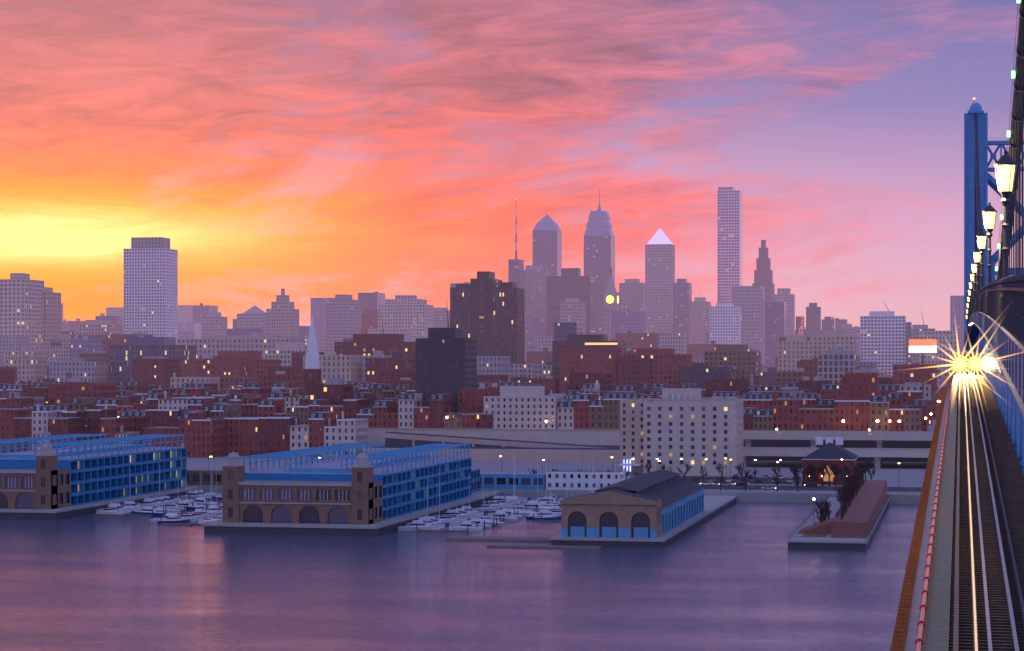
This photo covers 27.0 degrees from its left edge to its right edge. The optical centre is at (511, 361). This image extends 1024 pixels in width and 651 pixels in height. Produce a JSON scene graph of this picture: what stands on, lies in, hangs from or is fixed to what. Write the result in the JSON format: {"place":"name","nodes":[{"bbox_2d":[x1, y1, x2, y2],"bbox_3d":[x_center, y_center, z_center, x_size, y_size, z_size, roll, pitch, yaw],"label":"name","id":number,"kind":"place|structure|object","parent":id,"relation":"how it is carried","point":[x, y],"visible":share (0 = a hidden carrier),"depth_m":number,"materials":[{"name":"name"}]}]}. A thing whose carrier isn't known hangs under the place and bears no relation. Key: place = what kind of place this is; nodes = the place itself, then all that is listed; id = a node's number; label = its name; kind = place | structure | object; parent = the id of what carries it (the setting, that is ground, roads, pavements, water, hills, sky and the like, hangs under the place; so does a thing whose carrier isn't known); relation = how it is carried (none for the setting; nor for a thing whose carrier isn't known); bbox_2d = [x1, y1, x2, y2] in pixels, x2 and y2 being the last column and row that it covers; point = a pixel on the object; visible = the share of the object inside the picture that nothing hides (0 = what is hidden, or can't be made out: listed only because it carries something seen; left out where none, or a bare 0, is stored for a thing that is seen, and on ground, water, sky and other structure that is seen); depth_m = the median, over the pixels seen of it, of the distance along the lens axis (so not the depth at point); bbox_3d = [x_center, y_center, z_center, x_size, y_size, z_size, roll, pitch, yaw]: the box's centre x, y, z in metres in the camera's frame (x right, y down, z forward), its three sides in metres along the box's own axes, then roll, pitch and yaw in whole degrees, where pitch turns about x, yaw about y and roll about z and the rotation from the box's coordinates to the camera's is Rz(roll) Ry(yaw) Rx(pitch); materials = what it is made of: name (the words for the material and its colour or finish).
{"place":"outdoors","nodes":[
{"label":"outdoors","id":0,"kind":"place"},
{"bbox_2d":[123,237,177,344],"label":"skyscraper","id":1,"kind":"structure","parent":0,"point":[150,285],"depth_m":2175.75,"materials":[{"name":"white paint"}]},
{"bbox_2d":[201,312,226,338],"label":"building","id":2,"kind":"structure","parent":0,"point":[213,323],"depth_m":2634.72,"materials":[{"name":"grey stone"}]},
{"bbox_2d":[237,305,265,334],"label":"building","id":3,"kind":"structure","parent":0,"point":[254,317],"depth_m":2570.78,"materials":[{"name":"stone"}]},
{"bbox_2d":[326,294,360,351],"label":"tower","id":4,"kind":"structure","parent":0,"point":[343,316],"depth_m":2496.55,"materials":[{"name":"grey stone"}]},
{"bbox_2d":[361,302,377,333],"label":"building","id":5,"kind":"structure","parent":0,"point":[369,319],"depth_m":2591.98,"materials":[{"name":"purple brick"}]},
{"bbox_2d":[0,335,777,371],"bbox_3d":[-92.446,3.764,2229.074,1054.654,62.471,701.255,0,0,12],"label":"buildings","id":6,"kind":"structure","parent":0,"point":[12,343],"depth_m":2026.35,"materials":[{"name":"red brick"}]},
{"bbox_2d":[69,292,709,361],"bbox_3d":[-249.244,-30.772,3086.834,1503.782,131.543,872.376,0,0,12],"label":"city blocks","id":7,"kind":"structure","parent":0,"point":[535,327],"depth_m":2805.58,"materials":[{"name":"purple concrete"}]},
{"bbox_2d":[368,329,411,341],"bbox_3d":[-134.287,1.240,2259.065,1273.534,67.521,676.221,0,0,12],"label":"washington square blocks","id":8,"kind":"structure","parent":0,"point":[407,333],"depth_m":2017.80,"materials":[{"name":"grey concrete"}]},
{"bbox_2d":[71,336,722,364],"bbox_3d":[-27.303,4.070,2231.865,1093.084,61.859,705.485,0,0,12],"label":"buildings","id":9,"kind":"structure","parent":0,"point":[540,351],"depth_m":2044.76,"materials":[{"name":"red brick"}]},
{"bbox_2d":[38,351,817,383],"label":"buildings","id":10,"kind":"structure","parent":0,"point":[299,370],"depth_m":1434.05,"materials":[{"name":"brown brick"}]},
{"bbox_2d":[106,286,764,365],"bbox_3d":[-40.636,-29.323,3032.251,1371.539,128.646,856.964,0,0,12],"label":"city blocks","id":11,"kind":"structure","parent":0,"point":[749,301],"depth_m":2639.36,"materials":[{"name":"purple"}]},
{"bbox_2d":[0,346,892,384],"bbox_3d":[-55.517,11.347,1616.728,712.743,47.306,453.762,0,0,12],"label":"buildings","id":12,"kind":"structure","parent":0,"point":[885,379],"depth_m":1676.02,"materials":[{"name":"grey brick"}]},
{"bbox_2d":[61,322,856,365],"bbox_3d":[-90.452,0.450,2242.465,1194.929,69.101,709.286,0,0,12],"label":"buildings","id":13,"kind":"structure","parent":0,"point":[562,330],"depth_m":1853.24,"materials":[{"name":"concrete"}]},
{"bbox_2d":[0,499,918,650],"bbox_3d":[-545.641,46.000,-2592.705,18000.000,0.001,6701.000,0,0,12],"label":"river water","id":14,"kind":"structure","parent":0,"point":[738,576],"depth_m":430.47,"materials":[{"name":"purple liquid"}]},
{"bbox_2d":[0,434,199,519],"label":"pier building","id":15,"kind":"structure","parent":14,"relation":"in","point":[47,481],"depth_m":660.11,"materials":[{"name":"concrete"}]},
{"bbox_2d":[93,492,221,525],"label":"marina floating docks","id":16,"kind":"object","parent":14,"relation":"on","point":[184,524],"visible":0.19,"depth_m":636.69,"materials":[{"name":"grey wood"}]},
{"bbox_2d":[203,443,502,535],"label":"pier building","id":17,"kind":"structure","parent":14,"relation":"in","point":[375,493],"depth_m":581.75,"materials":[{"name":"concrete"}]},
{"bbox_2d":[410,495,560,531],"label":"moored boats","id":18,"kind":"object","parent":14,"relation":"on","point":[445,529],"visible":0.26,"depth_m":612.29,"materials":[{"name":"white plastic"}]},
{"bbox_2d":[446,469,736,549],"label":"pier building","id":19,"kind":"structure","parent":14,"relation":"in","point":[662,508],"depth_m":535.66,"materials":[{"name":"concrete"}]},
{"bbox_2d":[493,282,524,363],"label":"dark brown tower","id":20,"kind":"structure","parent":0,"point":[510,324],"depth_m":1657.37,"materials":[{"name":"grey"}]},
{"bbox_2d":[0,0,1023,330],"label":"sky","id":21,"kind":"structure","parent":0,"point":[308,149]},
{"bbox_2d":[178,305,859,338],"bbox_3d":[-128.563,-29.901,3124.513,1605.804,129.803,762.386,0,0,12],"label":"city blocks","id":22,"kind":"structure","parent":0,"point":[185,318],"depth_m":3140.80,"materials":[{"name":"grey concrete"}]},
{"bbox_2d":[187,412,937,503],"bbox_3d":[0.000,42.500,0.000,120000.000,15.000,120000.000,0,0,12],"label":"ground","id":23,"kind":"structure","parent":0,"point":[903,474],"depth_m":819.70,"materials":[{"name":"concrete"}]},
{"bbox_2d":[0,273,43,350],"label":"building","id":24,"kind":"structure","parent":23,"relation":"on","point":[16,289],"depth_m":2097.89,"materials":[{"name":"grey concrete"}]},
{"bbox_2d":[29,287,60,349],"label":"building","id":25,"kind":"structure","parent":23,"relation":"on","point":[51,312],"depth_m":2141.19,"materials":[{"name":"grey"}]},
{"bbox_2d":[76,320,122,335],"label":"building","id":26,"kind":"structure","parent":23,"relation":"on","point":[98,327],"depth_m":2240.59,"materials":[{"name":"grey concrete"}]},
{"bbox_2d":[36,412,221,457],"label":"brick buildings","id":27,"kind":"structure","parent":23,"relation":"on","point":[202,437],"depth_m":960.71,"materials":[{"name":"red brick"}]},
{"bbox_2d":[109,337,195,382],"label":"building","id":28,"kind":"structure","parent":23,"relation":"on","point":[120,361],"depth_m":1573.53,"materials":[{"name":"grey concrete"}]},
{"bbox_2d":[0,402,367,456],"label":"row houses","id":29,"kind":"structure","parent":23,"relation":"on","point":[246,436],"depth_m":972.97,"materials":[{"name":"brown brick"}]},
{"bbox_2d":[177,335,302,357],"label":"building","id":30,"kind":"structure","parent":23,"relation":"on","point":[211,346],"depth_m":1894.69,"materials":[{"name":"concrete"}]},
{"bbox_2d":[202,351,280,376],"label":"building","id":31,"kind":"structure","parent":23,"relation":"on","point":[259,364],"depth_m":1496.37,"materials":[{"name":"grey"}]},
{"bbox_2d":[0,391,497,428],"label":"row houses","id":32,"kind":"structure","parent":23,"relation":"on","point":[413,412],"depth_m":1027.40,"materials":[{"name":"red brick"}]},
{"bbox_2d":[266,289,298,337],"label":"deco tower","id":33,"kind":"structure","parent":23,"relation":"on","point":[282,315],"depth_m":2460.43,"materials":[{"name":"concrete"}]},
{"bbox_2d":[264,329,306,366],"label":"building","id":34,"kind":"structure","parent":23,"relation":"on","point":[282,351],"depth_m":1591.54,"materials":[{"name":"grey concrete"}]},
{"bbox_2d":[303,314,321,394],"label":"church steeple","id":35,"kind":"object","parent":23,"relation":"on","point":[312,370],"visible":0.29,"depth_m":1168.73,"materials":[{"name":"brick"}]},
{"bbox_2d":[0,369,748,404],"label":"old city lofts","id":36,"kind":"structure","parent":23,"relation":"on","point":[335,390],"depth_m":1107.72,"materials":[{"name":"brick"}]},
{"bbox_2d":[334,319,415,357],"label":"building","id":37,"kind":"structure","parent":23,"relation":"on","point":[364,344],"depth_m":1453.11,"materials":[{"name":"brick"}]},
{"bbox_2d":[187,469,624,489],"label":"marina service buildings","id":38,"kind":"structure","parent":23,"relation":"on","point":[579,478],"depth_m":718.46,"materials":[{"name":"grey"}]},
{"bbox_2d":[378,295,433,341],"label":"building","id":39,"kind":"structure","parent":23,"relation":"on","point":[414,314],"depth_m":2326.03,"materials":[{"name":"grey"}]},
{"bbox_2d":[8,368,829,427],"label":"buildings","id":40,"kind":"structure","parent":23,"relation":"on","point":[475,399],"depth_m":1150.01,"materials":[{"name":"brick"}]},
{"bbox_2d":[22,356,817,387],"bbox_3d":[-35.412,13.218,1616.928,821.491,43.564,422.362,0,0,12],"label":"buildings","id":41,"kind":"structure","parent":23,"relation":"on","point":[231,366],"depth_m":1436.39,"materials":[{"name":"brown brick"}]},
{"bbox_2d":[19,381,837,398],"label":"row houses","id":42,"kind":"structure","parent":23,"relation":"on","point":[363,386],"depth_m":1190.76,"materials":[{"name":"red brick"}]},
{"bbox_2d":[434,308,449,327],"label":"building","id":43,"kind":"structure","parent":23,"relation":"on","point":[440,318],"depth_m":2676.10,"materials":[{"name":"grey concrete"}]},
{"bbox_2d":[416,299,476,411],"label":"dark grey building","id":44,"kind":"structure","parent":23,"relation":"on","point":[446,360],"depth_m":1040.29,"materials":[{"name":"grey concrete"}]},
{"bbox_2d":[15,373,878,399],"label":"buildings","id":45,"kind":"structure","parent":23,"relation":"on","point":[860,387],"depth_m":1001.18,"materials":[{"name":"red brick"}]},
{"bbox_2d":[163,356,732,388],"bbox_3d":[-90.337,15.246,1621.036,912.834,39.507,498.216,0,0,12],"label":"buildings","id":46,"kind":"structure","parent":23,"relation":"on","point":[698,374],"depth_m":1328.90,"materials":[{"name":"grey"}]},
{"bbox_2d":[450,284,469,337],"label":"building","id":47,"kind":"structure","parent":23,"relation":"on","point":[459,305],"depth_m":1664.25,"materials":[{"name":"grey concrete"}]},
{"bbox_2d":[0,381,922,405],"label":"row houses","id":48,"kind":"structure","parent":23,"relation":"on","point":[828,391],"depth_m":1120.41,"materials":[{"name":"brick"}]},
{"bbox_2d":[3,388,926,431],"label":"row houses","id":49,"kind":"structure","parent":23,"relation":"on","point":[764,401],"depth_m":1037.60,"materials":[{"name":"brown brick"}]},
{"bbox_2d":[0,356,939,382],"bbox_3d":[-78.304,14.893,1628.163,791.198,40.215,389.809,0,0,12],"label":"society hill blocks","id":50,"kind":"structure","parent":23,"relation":"on","point":[82,369],"depth_m":1561.24,"materials":[{"name":"red brick"}]},
{"bbox_2d":[95,308,847,343],"bbox_3d":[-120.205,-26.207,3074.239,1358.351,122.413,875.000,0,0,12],"label":"city blocks","id":51,"kind":"structure","parent":23,"relation":"on","point":[303,330],"depth_m":2789.87,"materials":[{"name":"grey concrete"}]},
{"bbox_2d":[29,380,931,424],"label":"row houses","id":52,"kind":"structure","parent":23,"relation":"on","point":[132,385],"depth_m":1229.08,"materials":[{"name":"red brick"}]},
{"bbox_2d":[5,348,957,418],"bbox_3d":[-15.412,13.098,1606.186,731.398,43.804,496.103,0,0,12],"label":"buildings","id":53,"kind":"structure","parent":23,"relation":"on","point":[159,370],"depth_m":1428.50,"materials":[{"name":"brown brick"}]},
{"bbox_2d":[470,271,501,355],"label":"building","id":54,"kind":"structure","parent":23,"relation":"on","point":[483,284],"depth_m":1660.79,"materials":[{"name":"grey"}]},
{"bbox_2d":[37,331,956,376],"bbox_3d":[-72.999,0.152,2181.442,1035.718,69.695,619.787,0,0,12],"label":"buildings","id":55,"kind":"structure","parent":23,"relation":"on","point":[946,345],"depth_m":1975.38,"materials":[{"name":"brick"}]},
{"bbox_2d":[100,361,930,399],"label":"buildings","id":56,"kind":"structure","parent":23,"relation":"on","point":[907,385],"depth_m":1230.67,"materials":[{"name":"brown brick"}]},
{"bbox_2d":[508,199,523,287],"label":"skyscraper","id":57,"kind":"structure","parent":23,"relation":"on","point":[515,265],"depth_m":2779.99,"materials":[{"name":"grey glass"}]},
{"bbox_2d":[78,351,958,385],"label":"buildings","id":58,"kind":"structure","parent":23,"relation":"on","point":[632,371],"depth_m":1362.99,"materials":[{"name":"brown brick"}]},
{"bbox_2d":[484,370,563,428],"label":"building","id":59,"kind":"structure","parent":23,"relation":"on","point":[529,407],"depth_m":1006.43,"materials":[{"name":"grey concrete"}]},
{"bbox_2d":[519,255,549,320],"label":"skyscraper","id":60,"kind":"structure","parent":23,"relation":"on","point":[533,280],"depth_m":2783.93,"materials":[{"name":"grey stone"}]},
{"bbox_2d":[532,214,561,275],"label":"skyscraper","id":61,"kind":"structure","parent":23,"relation":"on","point":[546,241],"depth_m":3077.20,"materials":[{"name":"purple glass"}]},
{"bbox_2d":[187,428,921,494],"bbox_3d":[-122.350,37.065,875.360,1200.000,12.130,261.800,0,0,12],"label":"highway wall","id":62,"kind":"structure","parent":23,"relation":"on","point":[562,445],"depth_m":951.37,"materials":[{"name":"concrete"}]},
{"bbox_2d":[252,459,875,491],"bbox_3d":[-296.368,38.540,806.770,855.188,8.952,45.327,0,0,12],"label":"trees","id":63,"kind":"object","parent":23,"relation":"on","point":[833,469],"visible":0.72,"depth_m":736.80,"materials":[{"name":"brown plant"}]},
{"bbox_2d":[546,268,595,336],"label":"skyscraper","id":64,"kind":"structure","parent":23,"relation":"on","point":[570,283],"depth_m":2695.98,"materials":[{"name":"purple"}]},
{"bbox_2d":[560,298,585,333],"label":"tower","id":65,"kind":"structure","parent":23,"relation":"on","point":[572,309],"depth_m":2439.45,"materials":[{"name":"concrete"}]},
{"bbox_2d":[193,296,963,351],"bbox_3d":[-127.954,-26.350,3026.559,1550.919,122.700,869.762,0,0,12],"label":"city blocks","id":66,"kind":"structure","parent":23,"relation":"on","point":[956,313],"depth_m":2737.73,"materials":[{"name":"grey stone"}]},
{"bbox_2d":[252,322,911,366],"bbox_3d":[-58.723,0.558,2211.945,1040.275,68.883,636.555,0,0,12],"label":"buildings","id":67,"kind":"structure","parent":23,"relation":"on","point":[908,355],"depth_m":1826.50,"materials":[{"name":"beige concrete"}]},
{"bbox_2d":[552,334,624,377],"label":"brown office","id":68,"kind":"structure","parent":23,"relation":"on","point":[588,341],"depth_m":1526.16,"materials":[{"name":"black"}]},
{"bbox_2d":[584,188,614,333],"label":"skyscraper","id":69,"kind":"structure","parent":23,"relation":"on","point":[599,249],"depth_m":3040.66,"materials":[{"name":"blue glass"}]},
{"bbox_2d":[511,348,703,393],"bbox_3d":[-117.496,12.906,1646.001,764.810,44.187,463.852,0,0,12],"label":"society hill blocks","id":70,"kind":"structure","parent":23,"relation":"on","point":[591,360],"depth_m":1375.60,"materials":[{"name":"brick"}]},
{"bbox_2d":[602,268,619,340],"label":"clock tower","id":71,"kind":"structure","parent":23,"relation":"on","point":[611,300],"depth_m":2733.99,"materials":[{"name":"grey stone"}]},
{"bbox_2d":[377,299,859,365],"bbox_3d":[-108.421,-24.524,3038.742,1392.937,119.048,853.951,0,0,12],"label":"city blocks","id":72,"kind":"structure","parent":23,"relation":"on","point":[775,319],"depth_m":2736.21,"materials":[{"name":"purple"}]},
{"bbox_2d":[303,352,942,386],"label":"buildings","id":73,"kind":"structure","parent":23,"relation":"on","point":[347,368],"depth_m":1384.66,"materials":[{"name":"brick"}]},
{"bbox_2d":[622,348,691,387],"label":"building","id":74,"kind":"structure","parent":23,"relation":"on","point":[667,364],"depth_m":1359.78,"materials":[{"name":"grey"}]},
{"bbox_2d":[645,228,674,332],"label":"skyscraper","id":75,"kind":"structure","parent":23,"relation":"on","point":[659,263],"depth_m":3073.28,"materials":[{"name":"grey stone"}]},
{"bbox_2d":[618,388,742,475],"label":"waterfront hotel","id":76,"kind":"structure","parent":23,"relation":"on","point":[672,427],"depth_m":805.32,"materials":[{"name":"grey concrete"}]},
{"bbox_2d":[673,279,691,343],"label":"tower","id":77,"kind":"structure","parent":23,"relation":"on","point":[682,305],"depth_m":2965.90,"materials":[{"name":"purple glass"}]},
{"bbox_2d":[692,295,710,343],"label":"tower","id":78,"kind":"structure","parent":23,"relation":"on","point":[699,304],"depth_m":3010.89,"materials":[{"name":"stone"}]},
{"bbox_2d":[477,356,944,411],"bbox_3d":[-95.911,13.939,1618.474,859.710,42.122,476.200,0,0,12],"label":"buildings","id":79,"kind":"structure","parent":23,"relation":"on","point":[494,365],"depth_m":1482.94,"materials":[{"name":"brick"}]},
{"bbox_2d":[710,303,740,344],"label":"white tower","id":80,"kind":"structure","parent":23,"relation":"on","point":[725,323],"depth_m":2502.77,"materials":[{"name":"paint"}]},
{"bbox_2d":[717,182,741,302],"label":"skyscraper","id":81,"kind":"structure","parent":23,"relation":"on","point":[729,237],"depth_m":3152.27,"materials":[{"name":"grey glass"}]},
{"bbox_2d":[704,344,760,374],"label":"building","id":82,"kind":"structure","parent":23,"relation":"on","point":[738,356],"depth_m":1501.66,"materials":[{"name":"concrete"}]},
{"bbox_2d":[557,391,920,430],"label":"row houses","id":83,"kind":"structure","parent":23,"relation":"on","point":[585,411],"depth_m":982.51,"materials":[{"name":"red brick"}]},
{"bbox_2d":[752,240,774,301],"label":"skyscraper","id":84,"kind":"structure","parent":23,"relation":"on","point":[763,273],"depth_m":2995.69,"materials":[{"name":"red stone"}]},
{"bbox_2d":[625,333,919,363],"bbox_3d":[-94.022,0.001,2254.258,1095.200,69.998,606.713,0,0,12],"label":"buildings","id":85,"kind":"structure","parent":23,"relation":"on","point":[677,342],"depth_m":2206.84,"materials":[{"name":"grey concrete"}]},
{"bbox_2d":[778,335,813,370],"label":"beige block","id":86,"kind":"structure","parent":23,"relation":"on","point":[793,350],"depth_m":1740.53,"materials":[{"name":"grey concrete"}]},
{"bbox_2d":[806,303,820,329],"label":"tower","id":87,"kind":"structure","parent":23,"relation":"on","point":[813,315],"depth_m":2977.70,"materials":[{"name":"grey"}]},
{"bbox_2d":[802,437,857,484],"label":"race street pump house","id":88,"kind":"structure","parent":23,"relation":"on","point":[830,451],"depth_m":746.27,"materials":[{"name":"brick"}]},
{"bbox_2d":[813,330,855,357],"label":"building","id":89,"kind":"structure","parent":23,"relation":"on","point":[827,340],"depth_m":1744.91,"materials":[{"name":"grey concrete"}]},
{"bbox_2d":[818,346,855,383],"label":"grey gabled house","id":90,"kind":"structure","parent":23,"relation":"on","point":[836,363],"depth_m":1317.33,"materials":[{"name":"grey concrete"}]},
{"bbox_2d":[787,480,889,549],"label":"pier","id":91,"kind":"structure","parent":23,"relation":"on","point":[855,527],"depth_m":547.57,"materials":[{"name":"concrete"}]},
{"bbox_2d":[813,459,872,522],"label":"trees","id":92,"kind":"object","parent":91,"relation":"on","point":[850,489],"visible":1,"depth_m":584.95,"materials":[{"name":"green plant"}]},
{"bbox_2d":[743,428,933,467],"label":"viaduct","id":93,"kind":"object","parent":23,"relation":"on","point":[878,448],"visible":0.46,"depth_m":886.15,"materials":[{"name":"concrete"}]},
{"bbox_2d":[860,301,905,376],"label":"white slab","id":94,"kind":"structure","parent":23,"relation":"on","point":[882,344],"depth_m":1824.01,"materials":[{"name":"paint"}]},
{"bbox_2d":[908,339,936,399],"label":"lit billboard","id":95,"kind":"object","parent":23,"relation":"on","point":[922,346],"visible":0.86,"depth_m":1227.77,"materials":[{"name":"grey metal"}]},
{"bbox_2d":[311,282,821,340],"bbox_3d":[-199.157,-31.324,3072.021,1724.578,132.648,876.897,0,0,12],"label":"city blocks","id":96,"kind":"structure","parent":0,"point":[318,308],"depth_m":3028.13,"materials":[{"name":"grey concrete"}]},
{"bbox_2d":[619,279,645,311],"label":"building","id":97,"kind":"structure","parent":0,"point":[632,294],"depth_m":2879.60,"materials":[{"name":"grey stone"}]},
{"bbox_2d":[775,288,794,334],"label":"tower","id":98,"kind":"structure","parent":0,"point":[784,295],"depth_m":3084.34,"materials":[{"name":"grey concrete"}]},
{"bbox_2d":[890,332,1023,650],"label":"bridge deck","id":99,"kind":"structure","parent":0,"point":[963,586],"depth_m":86.02,"materials":[{"name":"grey concrete"}]},
{"bbox_2d":[942,347,974,375],"bbox_3d":[0.814,-0.015,3.916,0.281,0.237,0.001,0,0,12],"label":"train headlight","id":100,"kind":"object","parent":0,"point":[959,364],"visible":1,"depth_m":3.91},
{"bbox_2d":[982,202,996,314],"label":"street lamp","id":101,"kind":"object","parent":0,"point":[989,211],"visible":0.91,"depth_m":111.15,"materials":[{"name":"metal"}]},
{"bbox_2d":[964,98,1023,349],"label":"bridge tower","id":102,"kind":"structure","parent":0,"point":[986,178],"depth_m":519.32,"materials":[{"name":"blue metal"}]},
{"bbox_2d":[974,0,1023,294],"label":"bridge main cable","id":103,"kind":"object","parent":102,"relation":"attached to","point":[1015,135],"visible":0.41,"depth_m":139.42,"materials":[{"name":"blue metal"}]},
{"bbox_2d":[965,273,1023,417],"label":"bridge walkway railing","id":104,"kind":"object","parent":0,"point":[1005,342],"visible":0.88,"depth_m":61.91,"materials":[{"name":"grey metal"}]},
{"bbox_2d":[994,150,1017,326],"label":"street lamp","id":105,"kind":"object","parent":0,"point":[1005,164],"visible":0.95,"depth_m":71.03,"materials":[{"name":"metal"}]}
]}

